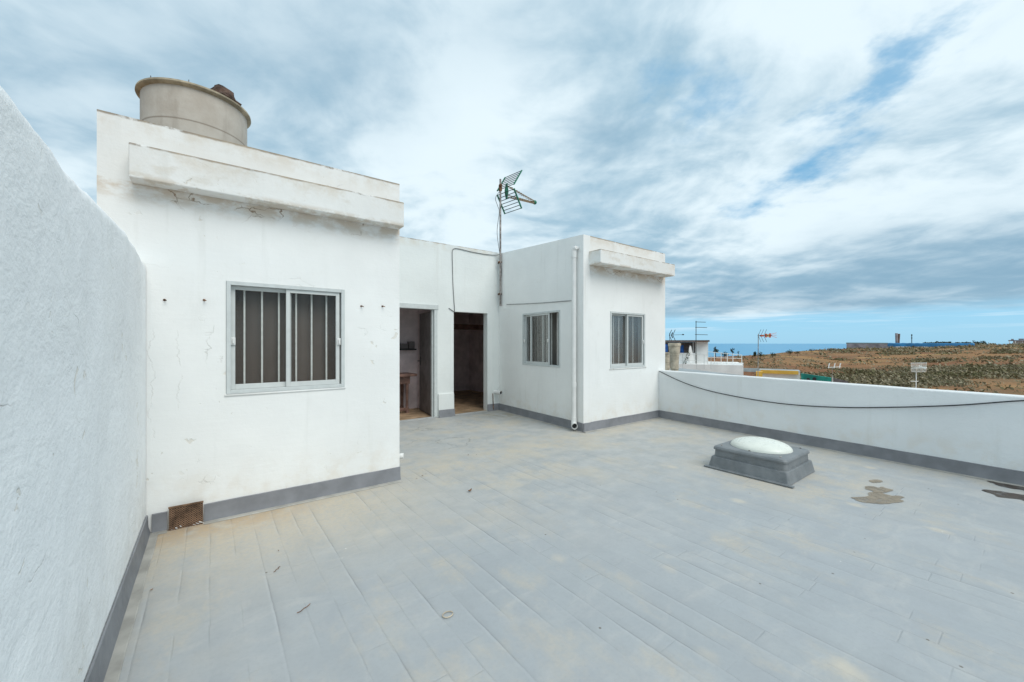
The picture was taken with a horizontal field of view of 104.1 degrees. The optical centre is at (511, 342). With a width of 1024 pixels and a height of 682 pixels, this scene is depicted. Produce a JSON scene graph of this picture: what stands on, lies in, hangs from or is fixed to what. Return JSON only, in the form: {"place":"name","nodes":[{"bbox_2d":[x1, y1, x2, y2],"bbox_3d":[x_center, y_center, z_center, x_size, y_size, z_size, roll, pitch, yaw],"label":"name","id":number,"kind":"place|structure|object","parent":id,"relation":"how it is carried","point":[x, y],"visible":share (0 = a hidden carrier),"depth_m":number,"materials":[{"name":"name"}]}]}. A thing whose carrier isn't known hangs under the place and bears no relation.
{"place":"outdoors","nodes":[
{"label":"outdoors","id":0,"kind":"place"},
{"bbox_2d":[97,109,674,534],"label":"rooftop house","id":1,"kind":"structure","parent":0,"point":[292,304],"depth_m":3.71,"materials":[{"name":"white paint"}]},
{"bbox_2d":[135,75,250,145],"bbox_3d":[-3.097,-1.893,3.927,0.892,0.905,0.892,0,0,-37],"label":"water tank","id":2,"kind":"object","parent":1,"relation":"on","point":[188,106],"visible":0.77,"depth_m":3.59,"materials":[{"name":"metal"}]},
{"bbox_2d":[210,84,241,105],"bbox_3d":[-2.842,-2.370,3.914,0.271,0.276,0.282,0,0,18],"label":"stone","id":3,"kind":"object","parent":2,"relation":"on","point":[223,90],"visible":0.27,"depth_m":3.84,"materials":[{"name":"stone"}]},
{"bbox_2d":[226,281,344,393],"bbox_3d":[-2.010,-0.045,3.596,1.023,1.050,0.182,0,0,-37],"label":"window","id":4,"kind":"structure","parent":1,"relation":"in","point":[279,337],"depth_m":3.59,"materials":[{"name":"paint"}]},
{"bbox_2d":[400,342,416,349],"bbox_3d":[-2.291,0.035,8.387,0.550,0.230,0.148,0,0,-37],"label":"wall shelf","id":5,"kind":"object","parent":1,"relation":"attached to","point":[409,346],"depth_m":8.43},
{"bbox_2d":[400,372,416,412],"bbox_3d":[-2.459,1.012,7.979,0.990,0.785,0.500,0,0,-37],"label":"side table","id":6,"kind":"object","parent":1,"relation":"on","point":[405,378],"visible":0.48,"depth_m":8.04,"materials":[{"name":"brown wood"}]},
{"bbox_2d":[418,311,430,414],"bbox_3d":[-1.761,0.390,8.014,0.104,2.000,0.799,0,0,-28],"label":"door","id":7,"kind":"structure","parent":1,"relation":"in","point":[424,360],"depth_m":7.98,"materials":[{"name":"paint"}]},
{"bbox_2d":[449,248,498,311],"bbox_3d":[-0.766,-1.241,8.111,1.157,1.263,0.071,0,0,-34],"label":"cable","id":8,"kind":"object","parent":1,"relation":"attached to","point":[452,270],"visible":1,"depth_m":7.83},
{"bbox_2d":[495,170,536,305],"bbox_3d":[0.168,-2.213,8.684,1.209,2.866,0.566,0,0,-37],"label":"television aerial","id":9,"kind":"object","parent":1,"relation":"attached to","point":[506,186],"visible":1,"depth_m":8.38,"materials":[{"name":"metal"}]},
{"bbox_2d":[506,300,570,304],"bbox_3d":[0.458,-0.747,7.376,0.012,0.109,2.045,0,0,-34],"label":"cable","id":10,"kind":"object","parent":1,"relation":"attached to","point":[537,303],"visible":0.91,"depth_m":7.28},
{"bbox_2d":[522,310,559,367],"bbox_3d":[0.587,-0.074,7.357,0.210,1.112,1.215,0,0,-34],"label":"window","id":11,"kind":"structure","parent":1,"relation":"in","point":[544,327],"depth_m":7.48,"materials":[{"name":"paint"}]},
{"bbox_2d":[610,311,644,368],"bbox_3d":[2.012,-0.053,7.128,1.085,1.095,0.192,0,0,-37],"label":"window","id":12,"kind":"structure","parent":1,"relation":"in","point":[623,325],"depth_m":7.20,"materials":[{"name":"paint"}]},
{"bbox_2d":[442,611,452,617],"bbox_3d":[-0.335,1.414,2.082,0.062,0.005,0.050,0,0,-37],"label":"rubber ring","id":13,"kind":"object","parent":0,"point":[446,612],"visible":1,"depth_m":2.08,"materials":[{"name":"rubber"}]},
{"bbox_2d":[0,0,1023,343],"label":"sky","id":14,"kind":"structure","parent":0,"point":[806,171],"materials":[{"name":"blue"}]},
{"bbox_2d":[118,410,1023,681],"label":"terrace floor","id":15,"kind":"structure","parent":0,"point":[655,550],"depth_m":2.45,"materials":[{"name":"grey tile"}]},
{"bbox_2d":[0,86,157,681],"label":"boundary wall","id":16,"kind":"structure","parent":15,"relation":"on","point":[78,540],"depth_m":1.32,"materials":[{"name":"white paint"}]},
{"bbox_2d":[704,436,814,487],"bbox_3d":[2.791,1.245,4.481,0.815,0.342,0.880,0,0,-37],"label":"skylight","id":17,"kind":"object","parent":15,"relation":"on","point":[773,461],"visible":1,"depth_m":4.27,"materials":[{"name":"plastic"}]},
{"bbox_2d":[658,370,1023,486],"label":"parapet wall","id":18,"kind":"structure","parent":15,"relation":"on","point":[983,441],"depth_m":4.98,"materials":[{"name":"paint"}]},
{"bbox_2d":[659,371,1023,407],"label":"cable","id":19,"kind":"object","parent":18,"relation":"attached to","point":[859,407],"visible":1,"depth_m":4.97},
{"bbox_2d":[869,479,882,482],"bbox_3d":[3.735,1.416,4.100,0.157,0.001,0.074,0,0,-14],"label":"wet patch","id":20,"kind":"object","parent":15,"relation":"on","point":[875,480],"visible":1,"depth_m":4.10,"materials":[{"name":"beige liquid"}]},
{"bbox_2d":[851,492,903,503],"bbox_3d":[3.356,1.416,3.641,0.503,0.001,0.249,0,0,-24],"label":"wet patch","id":21,"kind":"object","parent":15,"relation":"on","point":[872,497],"visible":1,"depth_m":3.64,"materials":[{"name":"beige liquid"}]},
{"bbox_2d":[865,486,892,492],"bbox_3d":[3.543,1.415,3.871,0.251,0.001,0.172,0,0,-18],"label":"wet patch","id":22,"kind":"object","parent":15,"relation":"on","point":[876,489],"visible":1,"depth_m":3.86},
{"bbox_2d":[982,489,1023,500],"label":"wet patch","id":23,"kind":"object","parent":15,"relation":"on","point":[1009,495],"visible":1,"depth_m":3.73,"materials":[{"name":"grey liquid"}]},
{"bbox_2d":[987,481,1023,489],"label":"wet patch","id":24,"kind":"object","parent":15,"relation":"on","point":[1008,485],"visible":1,"depth_m":3.97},
{"bbox_2d":[708,344,1006,356],"bbox_3d":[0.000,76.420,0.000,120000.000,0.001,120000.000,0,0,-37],"label":"sea","id":25,"kind":"structure","parent":0,"point":[746,349],"depth_m":5598.29,"materials":[{"name":"liquid"}]},
{"bbox_2d":[708,345,1023,394],"bbox_3d":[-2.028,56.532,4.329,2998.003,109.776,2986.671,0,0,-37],"label":"terrain","id":26,"kind":"structure","parent":0,"point":[852,355],"depth_m":143.78,"materials":[{"name":"brown soil"}]},
{"bbox_2d":[665,340,742,374],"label":"terraced house","id":27,"kind":"structure","parent":26,"relation":"on","point":[700,347],"depth_m":39.15,"materials":[{"name":"paint"}]},
{"bbox_2d":[680,345,683,352],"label":"barrel","id":28,"kind":"object","parent":27,"relation":"on","point":[681,348],"visible":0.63,"depth_m":40.42,"materials":[{"name":"blue plastic"}]},
{"bbox_2d":[682,354,698,368],"bbox_3d":[16.600,1.659,35.978,2.720,1.358,0.086,0,0,0],"label":"railing","id":29,"kind":"object","parent":27,"relation":"on","point":[690,360],"visible":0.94,"depth_m":36.00,"materials":[{"name":"metal"}]},
{"bbox_2d":[688,346,693,362],"bbox_3d":[17.645,1.092,39.330,0.517,1.713,0.060,0,0,0],"label":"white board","id":30,"kind":"object","parent":27,"relation":"on","point":[690,352],"visible":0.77,"depth_m":39.30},
{"bbox_2d":[707,351,741,363],"bbox_3d":[20.127,1.398,37.781,3.308,1.210,0.102,0,0,0],"label":"railing","id":31,"kind":"object","parent":27,"relation":"on","point":[714,357],"visible":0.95,"depth_m":37.77,"materials":[{"name":"white metal"}]},
{"bbox_2d":[670,368,744,375],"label":"flat roofed house","id":32,"kind":"structure","parent":26,"relation":"on","point":[687,370],"depth_m":20.21,"materials":[{"name":"white paint"}]},
{"bbox_2d":[665,352,669,369],"bbox_3d":[5.011,0.870,13.000,0.264,1.140,0.264,0,0,-37],"label":"flue pipe","id":33,"kind":"object","parent":32,"relation":"on","point":[667,360],"visible":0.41,"depth_m":12.89,"materials":[{"name":"concrete"}]},
{"bbox_2d":[668,343,680,370],"bbox_3d":[4.882,0.720,12.000,0.364,1.440,0.364,0,0,-37],"label":"flue pipe","id":34,"kind":"object","parent":32,"relation":"on","point":[674,350],"visible":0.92,"depth_m":11.89,"materials":[{"name":"concrete"}]},
{"bbox_2d":[758,329,776,362],"bbox_3d":[8.942,0.418,14.016,0.665,1.797,0.107,0,0,-6],"label":"television aerial","id":35,"kind":"object","parent":32,"relation":"on","point":[769,335],"visible":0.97,"depth_m":13.99,"materials":[{"name":"metal"}]},
{"bbox_2d":[743,368,799,379],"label":"yellow trimmed house","id":36,"kind":"structure","parent":26,"relation":"on","point":[783,373],"depth_m":35.16,"materials":[{"name":"paint"}]},
{"bbox_2d":[801,373,830,381],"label":"teal garden wall","id":37,"kind":"structure","parent":26,"relation":"on","point":[813,377],"depth_m":32.95,"materials":[{"name":"paint"}]},
{"bbox_2d":[832,376,847,382],"bbox_3d":[26.178,3.700,31.893,0.990,2.040,0.472,0,0,39],"label":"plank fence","id":38,"kind":"object","parent":26,"relation":"on","point":[838,380],"visible":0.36,"depth_m":32.00,"materials":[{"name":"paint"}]},
{"bbox_2d":[846,343,887,347],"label":"long warehouse","id":39,"kind":"structure","parent":26,"relation":"on","point":[864,345],"depth_m":430.26,"materials":[{"name":"metal"}]},
{"bbox_2d":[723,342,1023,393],"bbox_3d":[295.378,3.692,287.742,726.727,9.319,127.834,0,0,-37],"label":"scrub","id":40,"kind":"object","parent":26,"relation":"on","point":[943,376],"visible":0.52,"depth_m":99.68,"materials":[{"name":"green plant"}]},
{"bbox_2d":[895,333,899,342],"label":"concrete tower","id":41,"kind":"structure","parent":26,"relation":"on","point":[897,337],"depth_m":520.30,"materials":[{"name":"grey concrete"}]},
{"bbox_2d":[887,343,974,347],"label":"net greenhouse","id":42,"kind":"object","parent":26,"relation":"on","point":[918,344],"visible":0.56,"depth_m":451.69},
{"bbox_2d":[1008,339,1023,343],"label":"flat roofed block","id":43,"kind":"structure","parent":26,"relation":"on","point":[1018,341],"depth_m":519.45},
{"bbox_2d":[910,363,926,387],"bbox_3d":[15.143,1.267,14.860,0.362,1.108,0.452,0,0,-37],"label":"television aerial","id":44,"kind":"object","parent":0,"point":[916,370],"visible":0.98,"depth_m":14.93,"materials":[{"name":"white metal"}]}
]}

